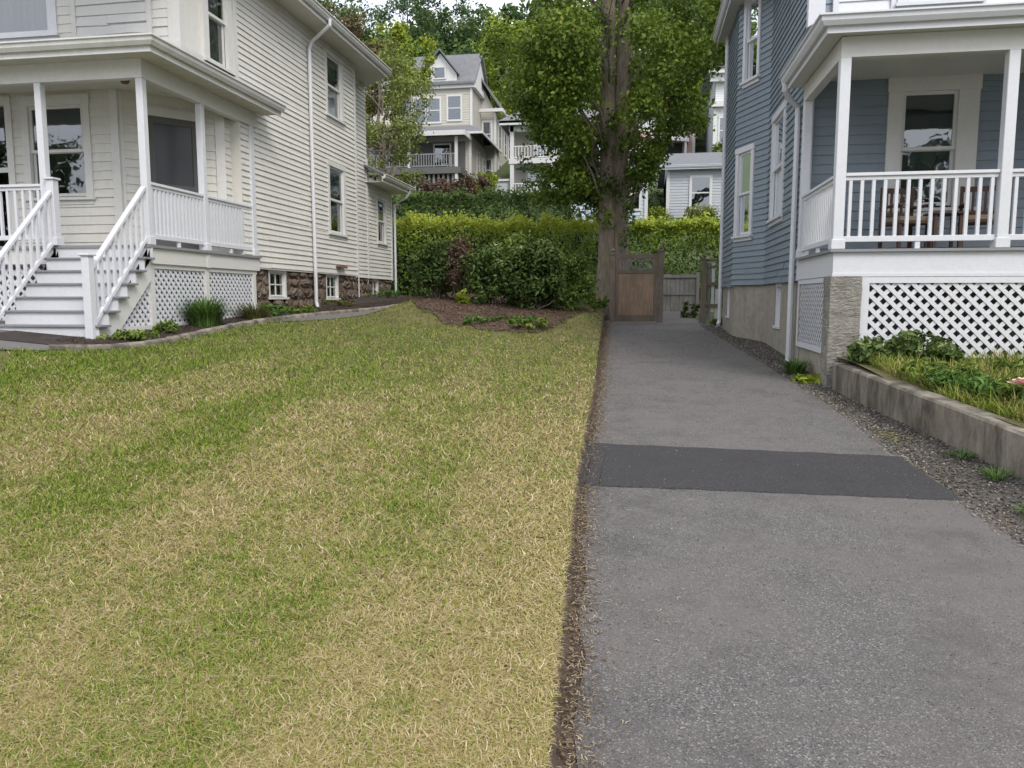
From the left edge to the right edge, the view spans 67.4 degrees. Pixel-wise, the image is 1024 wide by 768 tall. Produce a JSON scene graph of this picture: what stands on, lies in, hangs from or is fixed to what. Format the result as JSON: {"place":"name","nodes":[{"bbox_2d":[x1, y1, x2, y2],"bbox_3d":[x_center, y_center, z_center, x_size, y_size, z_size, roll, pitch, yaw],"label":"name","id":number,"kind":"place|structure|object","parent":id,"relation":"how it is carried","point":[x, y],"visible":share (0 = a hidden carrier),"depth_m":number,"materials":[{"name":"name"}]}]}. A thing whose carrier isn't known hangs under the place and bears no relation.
{"place":"outdoors","nodes":[
{"label":"outdoors","id":0,"kind":"place"},
{"bbox_2d":[0,299,603,767],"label":"lawn ground","id":1,"kind":"structure","parent":0,"point":[430,317],"depth_m":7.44,"materials":[{"name":"green plant"}]},
{"bbox_2d":[0,320,48,349],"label":"front walk","id":2,"kind":"structure","parent":1,"relation":"on","point":[5,344],"depth_m":9.28,"materials":[{"name":"concrete"}]},
{"bbox_2d":[0,294,422,344],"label":"garden bed","id":3,"kind":"object","parent":1,"relation":"on","point":[30,337],"visible":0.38,"depth_m":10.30,"materials":[{"name":"brown soil"}]},
{"bbox_2d":[96,329,159,340],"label":"plant","id":4,"kind":"object","parent":3,"relation":"on","point":[138,334],"visible":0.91,"depth_m":10.15,"materials":[{"name":"green plant"}]},
{"bbox_2d":[151,318,179,332],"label":"plant","id":5,"kind":"object","parent":3,"relation":"on","point":[170,325],"visible":0.94,"depth_m":11.19,"materials":[{"name":"green plant"}]},
{"bbox_2d":[174,295,240,326],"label":"daylily clump","id":6,"kind":"object","parent":3,"relation":"on","point":[204,312],"visible":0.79,"depth_m":12.14,"materials":[{"name":"green plant"}]},
{"bbox_2d":[235,302,277,318],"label":"browning clump","id":7,"kind":"object","parent":3,"relation":"on","point":[253,313],"visible":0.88,"depth_m":13.65,"materials":[{"name":"green plant"}]},
{"bbox_2d":[255,302,294,316],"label":"plant","id":8,"kind":"object","parent":3,"relation":"on","point":[279,309],"visible":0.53,"depth_m":14.42,"materials":[{"name":"green plant"}]},
{"bbox_2d":[282,304,317,312],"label":"plant","id":9,"kind":"object","parent":3,"relation":"on","point":[307,309],"visible":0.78,"depth_m":15.39,"materials":[{"name":"green plant"}]},
{"bbox_2d":[49,302,403,351],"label":"bed kerb","id":10,"kind":"structure","parent":1,"relation":"on","point":[188,335],"depth_m":11.11,"materials":[{"name":"concrete"}]},
{"bbox_2d":[406,292,594,332],"bbox_3d":[-0.322,-1.741,17.866,4.300,0.781,6.691,1,7,9],"label":"mulch bed","id":11,"kind":"object","parent":1,"relation":"on","point":[435,308],"visible":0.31,"depth_m":15.99,"materials":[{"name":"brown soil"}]},
{"bbox_2d":[406,237,466,297],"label":"dark bush","id":12,"kind":"object","parent":11,"relation":"on","point":[426,267],"visible":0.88,"depth_m":17.16,"materials":[{"name":"green plant"}]},
{"bbox_2d":[441,229,482,299],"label":"dead bush","id":13,"kind":"object","parent":11,"relation":"on","point":[459,249],"visible":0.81,"depth_m":16.98,"materials":[{"name":"brown plant"}]},
{"bbox_2d":[456,288,471,303],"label":"plant","id":14,"kind":"object","parent":11,"relation":"on","point":[461,298],"visible":0.98,"depth_m":16.67,"materials":[{"name":"green plant"}]},
{"bbox_2d":[457,238,517,304],"bbox_3d":[-0.447,-2.416,16.834,1.498,1.606,1.304,1,7,9],"label":"broadleaf bush","id":15,"kind":"object","parent":11,"relation":"on","point":[486,266],"visible":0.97,"depth_m":16.57,"materials":[{"name":"green plant"}]},
{"bbox_2d":[462,313,537,323],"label":"plant","id":16,"kind":"object","parent":11,"relation":"on","point":[483,319],"visible":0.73,"depth_m":15.09,"materials":[{"name":"green plant"}]},
{"bbox_2d":[497,229,535,304],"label":"yellow bush","id":17,"kind":"object","parent":11,"relation":"on","point":[514,240],"visible":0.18,"depth_m":16.93,"materials":[{"name":"green plant"}]},
{"bbox_2d":[504,317,548,329],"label":"plant","id":18,"kind":"object","parent":11,"relation":"on","point":[542,322],"visible":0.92,"depth_m":14.79,"materials":[{"name":"green plant"}]},
{"bbox_2d":[496,235,571,309],"bbox_3d":[0.459,-2.307,16.631,1.715,1.797,1.563,1,7,9],"label":"drooping bush","id":19,"kind":"object","parent":11,"relation":"on","point":[533,285],"visible":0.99,"depth_m":16.23,"materials":[{"name":"green plant"}]},
{"bbox_2d":[545,243,600,311],"bbox_3d":[1.357,-2.251,16.967,1.267,1.735,1.410,5,8,37],"label":"feathery bush","id":20,"kind":"object","parent":11,"relation":"on","point":[576,271],"visible":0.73,"depth_m":16.76,"materials":[{"name":"green plant"}]},
{"bbox_2d":[545,317,604,767],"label":"lawn edge","id":21,"kind":"object","parent":1,"relation":"on","point":[568,599],"visible":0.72,"depth_m":3.61,"materials":[{"name":"soil"}]},
{"bbox_2d":[272,306,394,321],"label":"side path","id":22,"kind":"structure","parent":0,"point":[331,316],"depth_m":15.20,"materials":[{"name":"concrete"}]},
{"bbox_2d":[0,69,722,351],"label":"ground","id":23,"kind":"structure","parent":0,"point":[503,172],"depth_m":35.74,"materials":[{"name":"green plant"}]},
{"bbox_2d":[0,0,414,338],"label":"cream house","id":24,"kind":"structure","parent":23,"relation":"on","point":[160,160],"depth_m":12.75,"materials":[{"name":"beige wood"}]},
{"bbox_2d":[0,96,20,245],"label":"front door","id":25,"kind":"structure","parent":24,"relation":"in","point":[7,158],"depth_m":12.80,"materials":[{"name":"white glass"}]},
{"bbox_2d":[0,0,59,41],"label":"window","id":26,"kind":"structure","parent":24,"relation":"in","point":[20,20],"depth_m":12.37,"materials":[{"name":"white paint"}]},
{"bbox_2d":[17,93,96,205],"bbox_3d":[-7.473,-3.845,12.671,1.320,1.751,0.200,1,7,9],"label":"window","id":27,"kind":"structure","parent":24,"relation":"in","point":[66,114],"depth_m":12.65,"materials":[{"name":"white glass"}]},
{"bbox_2d":[147,106,204,249],"bbox_3d":[-5.729,-3.438,13.074,1.060,2.370,0.080,-5,8,-40],"label":"front door","id":28,"kind":"structure","parent":24,"relation":"in","point":[172,133],"depth_m":13.02,"materials":[{"name":"grey paint"}]},
{"bbox_2d":[199,0,235,75],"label":"window","id":29,"kind":"structure","parent":24,"relation":"in","point":[210,22],"depth_m":13.08,"materials":[{"name":"white glass"}]},
{"bbox_2d":[265,269,288,301],"bbox_3d":[-4.767,-1.958,15.415,0.234,0.655,0.820,1,7,9],"label":"window","id":30,"kind":"structure","parent":24,"relation":"in","point":[273,277],"depth_m":15.52,"materials":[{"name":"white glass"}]},
{"bbox_2d":[326,274,340,302],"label":"window","id":31,"kind":"structure","parent":24,"relation":"in","point":[329,296],"depth_m":18.28,"materials":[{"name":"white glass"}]},
{"bbox_2d":[324,46,345,127],"bbox_3d":[-4.175,-6.863,17.866,0.200,1.555,1.120,1,7,9],"label":"window","id":32,"kind":"structure","parent":24,"relation":"in","point":[331,59],"depth_m":18.06,"materials":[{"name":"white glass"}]},
{"bbox_2d":[326,159,348,240],"bbox_3d":[-4.175,-4.313,18.153,0.200,1.747,1.140,1,7,9],"label":"window","id":33,"kind":"structure","parent":24,"relation":"in","point":[333,168],"depth_m":18.36,"materials":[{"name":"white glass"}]},
{"bbox_2d":[376,195,388,247],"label":"window","id":34,"kind":"structure","parent":24,"relation":"in","point":[379,199],"depth_m":22.64,"materials":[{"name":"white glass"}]},
{"bbox_2d":[317,0,397,48],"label":"hillside tree","id":35,"kind":"object","parent":23,"relation":"on","point":[342,9],"visible":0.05,"depth_m":79.17,"materials":[{"name":"green plant"}]},
{"bbox_2d":[319,0,401,150],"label":"reddish tree","id":36,"kind":"object","parent":23,"relation":"on","point":[352,25],"visible":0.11,"depth_m":37.32,"materials":[{"name":"green plant"}]},
{"bbox_2d":[337,38,439,180],"bbox_3d":[-5.905,-11.326,36.141,5.126,8.936,5.645,-2,7,-17],"label":"slender tree","id":37,"kind":"object","parent":23,"relation":"on","point":[401,127],"visible":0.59,"depth_m":35.59,"materials":[{"name":"green plant"}]},
{"bbox_2d":[361,17,437,218],"bbox_3d":[-6.295,-13.382,40.381,4.526,10.599,4.863,-4,8,-34],"label":"slender tree","id":38,"kind":"object","parent":23,"relation":"on","point":[398,30],"visible":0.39,"depth_m":39.34,"materials":[{"name":"green plant"}]},
{"bbox_2d":[378,168,426,207],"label":"yard bush","id":39,"kind":"object","parent":23,"relation":"on","point":[406,177],"visible":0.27,"depth_m":43.88,"materials":[{"name":"green plant"}]},
{"bbox_2d":[360,0,446,56],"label":"hillside tree","id":40,"kind":"object","parent":23,"relation":"on","point":[427,13],"visible":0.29,"depth_m":88.50,"materials":[{"name":"green plant"}]},
{"bbox_2d":[418,177,455,207],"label":"dry bush","id":41,"kind":"object","parent":23,"relation":"on","point":[428,187],"visible":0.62,"depth_m":43.85,"materials":[{"name":"brown plant"}]},
{"bbox_2d":[365,48,509,191],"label":"beige house","id":42,"kind":"structure","parent":23,"relation":"on","point":[469,135],"depth_m":51.43,"materials":[{"name":"beige wood"}]},
{"bbox_2d":[426,97,441,123],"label":"window","id":43,"kind":"structure","parent":42,"relation":"in","point":[437,108],"depth_m":51.80,"materials":[{"name":"clear glass"}]},
{"bbox_2d":[433,66,445,79],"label":"window","id":44,"kind":"structure","parent":42,"relation":"in","point":[440,72],"depth_m":51.17,"materials":[{"name":"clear glass"}]},
{"bbox_2d":[433,143,451,166],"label":"window","id":45,"kind":"structure","parent":42,"relation":"in","point":[442,147],"depth_m":49.73,"materials":[{"name":"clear glass"}]},
{"bbox_2d":[446,94,462,121],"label":"window","id":46,"kind":"structure","parent":42,"relation":"in","point":[453,102],"depth_m":51.56,"materials":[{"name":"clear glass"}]},
{"bbox_2d":[482,120,492,147],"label":"window","id":47,"kind":"structure","parent":42,"relation":"in","point":[487,126],"depth_m":54.34,"materials":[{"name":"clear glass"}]},
{"bbox_2d":[428,0,498,54],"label":"hillside tree","id":48,"kind":"object","parent":23,"relation":"on","point":[443,13],"visible":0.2,"depth_m":92.78,"materials":[{"name":"green plant"}]},
{"bbox_2d":[450,172,492,207],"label":"dry bush","id":49,"kind":"object","parent":23,"relation":"on","point":[467,182],"visible":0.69,"depth_m":43.71,"materials":[{"name":"brown plant"}]},
{"bbox_2d":[472,171,500,191],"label":"yard bush","id":50,"kind":"object","parent":23,"relation":"on","point":[493,180],"visible":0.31,"depth_m":44.93,"materials":[{"name":"green plant"}]},
{"bbox_2d":[391,209,597,295],"bbox_3d":[-1.885,-3.983,24.595,9.463,3.189,1.627,1,7,9],"label":"hedge","id":51,"kind":"object","parent":23,"relation":"on","point":[404,279],"visible":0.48,"depth_m":23.99,"materials":[{"name":"green plant"}]},
{"bbox_2d":[392,186,597,263],"bbox_3d":[-2.922,-6.212,31.088,14.219,3.435,1.774,1,7,9],"label":"hedge","id":52,"kind":"object","parent":23,"relation":"on","point":[433,199],"visible":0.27,"depth_m":30.36,"materials":[{"name":"green plant"}]},
{"bbox_2d":[471,10,550,118],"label":"hillside tree","id":53,"kind":"object","parent":23,"relation":"on","point":[494,91],"visible":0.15,"depth_m":68.83,"materials":[{"name":"green plant"}]},
{"bbox_2d":[335,0,723,98],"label":"hillside wood","id":54,"kind":"object","parent":23,"relation":"on","point":[457,38],"visible":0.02,"depth_m":88.25,"materials":[{"name":"green plant"}]},
{"bbox_2d":[498,95,597,197],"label":"house","id":55,"kind":"structure","parent":23,"relation":"on","point":[517,138],"depth_m":45.55,"materials":[{"name":"beige wood"}]},
{"bbox_2d":[509,152,598,252],"bbox_3d":[1.824,-6.337,26.736,3.679,3.665,2.300,1,7,9],"label":"dark yard bush","id":56,"kind":"object","parent":23,"relation":"on","point":[563,210],"visible":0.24,"depth_m":26.54,"materials":[{"name":"green plant"}]},
{"bbox_2d":[392,185,719,277],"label":"ground cover","id":57,"kind":"object","parent":23,"relation":"on","point":[558,211],"visible":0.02,"depth_m":42.04,"materials":[{"name":"green plant"}]},
{"bbox_2d":[534,2,642,103],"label":"hillside tree","id":58,"kind":"object","parent":23,"relation":"on","point":[597,35],"visible":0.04,"depth_m":61.13,"materials":[{"name":"green plant"}]},
{"bbox_2d":[470,0,725,320],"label":"maple tree","id":59,"kind":"object","parent":23,"relation":"on","point":[554,88],"visible":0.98,"depth_m":20.47,"materials":[{"name":"green plant"}]},
{"bbox_2d":[571,147,647,232],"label":"pale blue house","id":60,"kind":"structure","parent":23,"relation":"on","point":[641,203],"depth_m":34.81,"materials":[{"name":"wood"}]},
{"bbox_2d":[609,247,615,322],"bbox_3d":[2.656,-2.551,20.283,0.180,2.080,0.180,1,7,9],"label":"gate post","id":61,"kind":"object","parent":23,"relation":"on","point":[612,286],"visible":0.86,"depth_m":20.21,"materials":[{"name":"brown wood"}]},
{"bbox_2d":[615,254,656,320],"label":"wooden gate","id":62,"kind":"structure","parent":61,"relation":"attached to","point":[631,285],"depth_m":20.18,"materials":[{"name":"brown wood"}]},
{"bbox_2d":[585,7,694,134],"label":"hillside tree","id":63,"kind":"object","parent":23,"relation":"on","point":[631,51],"visible":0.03,"depth_m":64.87,"materials":[{"name":"green plant"}]},
{"bbox_2d":[656,244,664,322],"bbox_3d":[3.869,-2.563,20.079,0.210,2.150,0.210,1,7,9],"label":"gate post","id":64,"kind":"object","parent":23,"relation":"on","point":[660,280],"visible":0.89,"depth_m":19.99,"materials":[{"name":"brown wood"}]},
{"bbox_2d":[648,204,673,219],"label":"yard bush","id":65,"kind":"object","parent":23,"relation":"on","point":[659,213],"visible":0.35,"depth_m":37.98,"materials":[{"name":"green plant"}]},
{"bbox_2d":[631,95,702,153],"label":"pink house","id":66,"kind":"structure","parent":23,"relation":"on","point":[681,146],"depth_m":57.05,"materials":[{"name":"pink wood"}]},
{"bbox_2d":[629,211,722,297],"bbox_3d":[6.862,-4.495,27.247,6.652,3.139,1.863,1,7,9],"label":"passage hedge","id":67,"kind":"object","parent":23,"relation":"on","point":[668,227],"visible":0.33,"depth_m":26.80,"materials":[{"name":"green plant"}]},
{"bbox_2d":[657,152,721,220],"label":"grey cottage","id":68,"kind":"structure","parent":23,"relation":"on","point":[688,179],"depth_m":38.22,"materials":[{"name":"grey wood"}]},
{"bbox_2d":[689,175,712,209],"bbox_3d":[9.367,-9.499,38.140,1.110,1.710,0.100,1,7,9],"label":"window","id":69,"kind":"structure","parent":68,"relation":"in","point":[700,190],"depth_m":38.12,"materials":[{"name":"clear glass"}]},
{"bbox_2d":[683,200,718,220],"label":"yard bush","id":70,"kind":"object","parent":23,"relation":"on","point":[697,212],"visible":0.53,"depth_m":36.92,"materials":[{"name":"green plant"}]},
{"bbox_2d":[700,252,707,323],"bbox_3d":[4.964,-2.433,19.911,0.180,1.930,0.180,1,7,9],"label":"gate post","id":71,"kind":"object","parent":23,"relation":"on","point":[703,290],"visible":0.85,"depth_m":19.84,"materials":[{"name":"brown wood"}]},
{"bbox_2d":[706,259,722,319],"bbox_3d":[5.337,-2.443,19.863,0.610,1.560,0.070,1,7,9],"label":"broken fence","id":72,"kind":"object","parent":71,"relation":"attached to","point":[712,284],"visible":0.45,"depth_m":19.89,"materials":[{"name":"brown wood"}]},
{"bbox_2d":[700,66,724,152],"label":"white house","id":73,"kind":"structure","parent":23,"relation":"on","point":[711,136],"depth_m":51.80,"materials":[{"name":"white wood"}]},
{"bbox_2d":[712,0,1023,386],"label":"blue house","id":74,"kind":"structure","parent":23,"relation":"on","point":[838,115],"depth_m":11.18,"materials":[{"name":"blue wood"}]},
{"bbox_2d":[731,143,755,241],"bbox_3d":[4.788,-3.908,15.800,0.151,1.907,0.780,-1,7,-12],"label":"window","id":75,"kind":"structure","parent":74,"relation":"in","point":[744,165],"depth_m":15.87,"materials":[{"name":"white paint"}]},
{"bbox_2d":[739,0,762,88],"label":"window","id":76,"kind":"structure","parent":74,"relation":"in","point":[752,8],"depth_m":15.44,"materials":[{"name":"white paint"}]},
{"bbox_2d":[766,100,789,226],"bbox_3d":[4.812,-3.898,13.805,0.200,2.019,1.360,1,7,9],"label":"window","id":77,"kind":"structure","parent":74,"relation":"in","point":[778,121],"depth_m":14.00,"materials":[{"name":"white paint"}]},
{"bbox_2d":[772,283,784,328],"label":"window","id":78,"kind":"structure","parent":74,"relation":"in","point":[778,286],"depth_m":14.06,"materials":[{"name":"white paint"}]},
{"bbox_2d":[877,187,935,248],"bbox_3d":[5.469,-2.277,10.665,0.515,0.940,0.520,-1,6,-5],"label":"porch chair","id":79,"kind":"object","parent":74,"relation":"on","point":[901,219],"visible":0.54,"depth_m":10.83,"materials":[{"name":"brown wood"}]},
{"bbox_2d":[884,74,982,215],"bbox_3d":[6.167,-3.492,11.335,1.300,1.995,0.200,1,7,9],"label":"window","id":80,"kind":"structure","parent":74,"relation":"in","point":[947,104],"depth_m":11.29,"materials":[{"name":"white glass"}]},
{"bbox_2d":[895,0,984,7],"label":"window","id":81,"kind":"structure","parent":74,"relation":"in","point":[900,3],"depth_m":11.02,"materials":[{"name":"white paint"}]},
{"bbox_2d":[923,211,963,247],"bbox_3d":[5.904,-2.063,10.514,0.420,0.550,0.400,1,7,9],"label":"porch table","id":82,"kind":"object","parent":74,"relation":"on","point":[936,214],"visible":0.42,"depth_m":10.36,"materials":[{"name":"brown wood"}]},
{"bbox_2d":[957,185,995,247],"bbox_3d":[6.378,-2.254,10.464,0.515,0.940,0.520,3,7,26],"label":"porch chair","id":83,"kind":"object","parent":74,"relation":"on","point":[972,216],"visible":0.28,"depth_m":10.61,"materials":[{"name":"brown wood"}]},
{"bbox_2d":[832,362,1023,479],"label":"concrete garden wall","id":84,"kind":"structure","parent":23,"relation":"on","point":[988,437],"depth_m":6.72,"materials":[{"name":"grey concrete"}]},
{"bbox_2d":[321,0,649,49],"label":"sky","id":85,"kind":"structure","parent":0,"point":[495,4],"materials":[{"name":"white"}]},
{"bbox_2d":[573,310,1023,767],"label":"driveway","id":86,"kind":"structure","parent":0,"point":[934,587],"depth_m":3.57,"materials":[{"name":"grey asphalt"}]},
{"bbox_2d":[542,321,606,767],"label":"driveway edge","id":87,"kind":"object","parent":86,"relation":"on","point":[560,700],"visible":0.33,"depth_m":3.16,"materials":[{"name":"gravel"}]},
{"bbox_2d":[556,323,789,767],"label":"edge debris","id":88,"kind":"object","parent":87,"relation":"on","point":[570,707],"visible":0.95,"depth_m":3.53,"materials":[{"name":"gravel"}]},
{"bbox_2d":[633,272,699,313],"bbox_3d":[4.839,-3.009,25.985,2.900,1.510,0.105,1,7,9],"label":"grey fence","id":89,"kind":"object","parent":86,"relation":"on","point":[672,286],"visible":0.27,"depth_m":25.83,"materials":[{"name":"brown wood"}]},
{"bbox_2d":[680,300,706,318],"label":"plant","id":90,"kind":"object","parent":86,"relation":"on","point":[685,314],"visible":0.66,"depth_m":22.17,"materials":[{"name":"green plant"}]},
{"bbox_2d":[578,443,961,500],"bbox_3d":[1.802,0.648,5.962,2.643,0.068,1.337,1,7,9],"label":"asphalt patch","id":91,"kind":"object","parent":86,"relation":"on","point":[850,478],"visible":0.98,"depth_m":5.80,"materials":[{"name":"grey asphalt"}]},
{"bbox_2d":[700,323,1023,544],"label":"gravel strip","id":92,"kind":"object","parent":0,"point":[974,463],"visible":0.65,"depth_m":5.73,"materials":[{"name":"grey gravel"}]},
{"bbox_2d":[771,357,810,374],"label":"pier weed","id":93,"kind":"object","parent":92,"relation":"on","point":[791,368],"visible":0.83,"depth_m":10.84,"materials":[{"name":"green plant"}]},
{"bbox_2d":[792,373,820,384],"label":"plant","id":94,"kind":"object","parent":92,"relation":"on","point":[814,378],"visible":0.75,"depth_m":10.04,"materials":[{"name":"green plant"}]},
{"bbox_2d":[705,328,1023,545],"bbox_3d":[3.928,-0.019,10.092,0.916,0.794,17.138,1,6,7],"label":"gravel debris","id":95,"kind":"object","parent":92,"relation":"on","point":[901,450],"visible":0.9,"depth_m":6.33,"materials":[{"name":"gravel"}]},
{"bbox_2d":[972,465,1019,481],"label":"wall weed","id":96,"kind":"object","parent":92,"relation":"on","point":[991,475],"depth_m":5.55,"materials":[{"name":"green plant"}]},
{"bbox_2d":[837,345,1023,427],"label":"raised bed ground","id":97,"kind":"structure","parent":0,"point":[881,372],"depth_m":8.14,"materials":[{"name":"green plant"}]},
{"bbox_2d":[841,329,968,369],"bbox_3d":[4.642,-0.357,9.113,1.349,0.589,0.812,1,7,9],"label":"dark shrub","id":98,"kind":"object","parent":97,"relation":"on","point":[908,343],"visible":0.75,"depth_m":8.90,"materials":[{"name":"green plant"}]},
{"bbox_2d":[900,359,985,387],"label":"plant","id":99,"kind":"object","parent":97,"relation":"on","point":[929,367],"visible":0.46,"depth_m":7.63,"materials":[{"name":"green plant"}]},
{"bbox_2d":[923,368,991,391],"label":"plant","id":100,"kind":"object","parent":97,"relation":"on","point":[943,376],"visible":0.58,"depth_m":7.25,"materials":[{"name":"green plant"}]},
{"bbox_2d":[960,374,1023,403],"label":"plant","id":101,"kind":"object","parent":97,"relation":"on","point":[980,384],"visible":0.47,"depth_m":6.73,"materials":[{"name":"green plant"}]},
{"bbox_2d":[984,356,1023,376],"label":"plant","id":102,"kind":"object","parent":97,"relation":"on","point":[1012,364],"visible":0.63,"depth_m":7.61,"materials":[{"name":"green plant"}]},
{"bbox_2d":[995,375,1023,409],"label":"plant","id":103,"kind":"object","parent":97,"relation":"on","point":[1005,387],"visible":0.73,"depth_m":6.45,"materials":[{"name":"green plant"}]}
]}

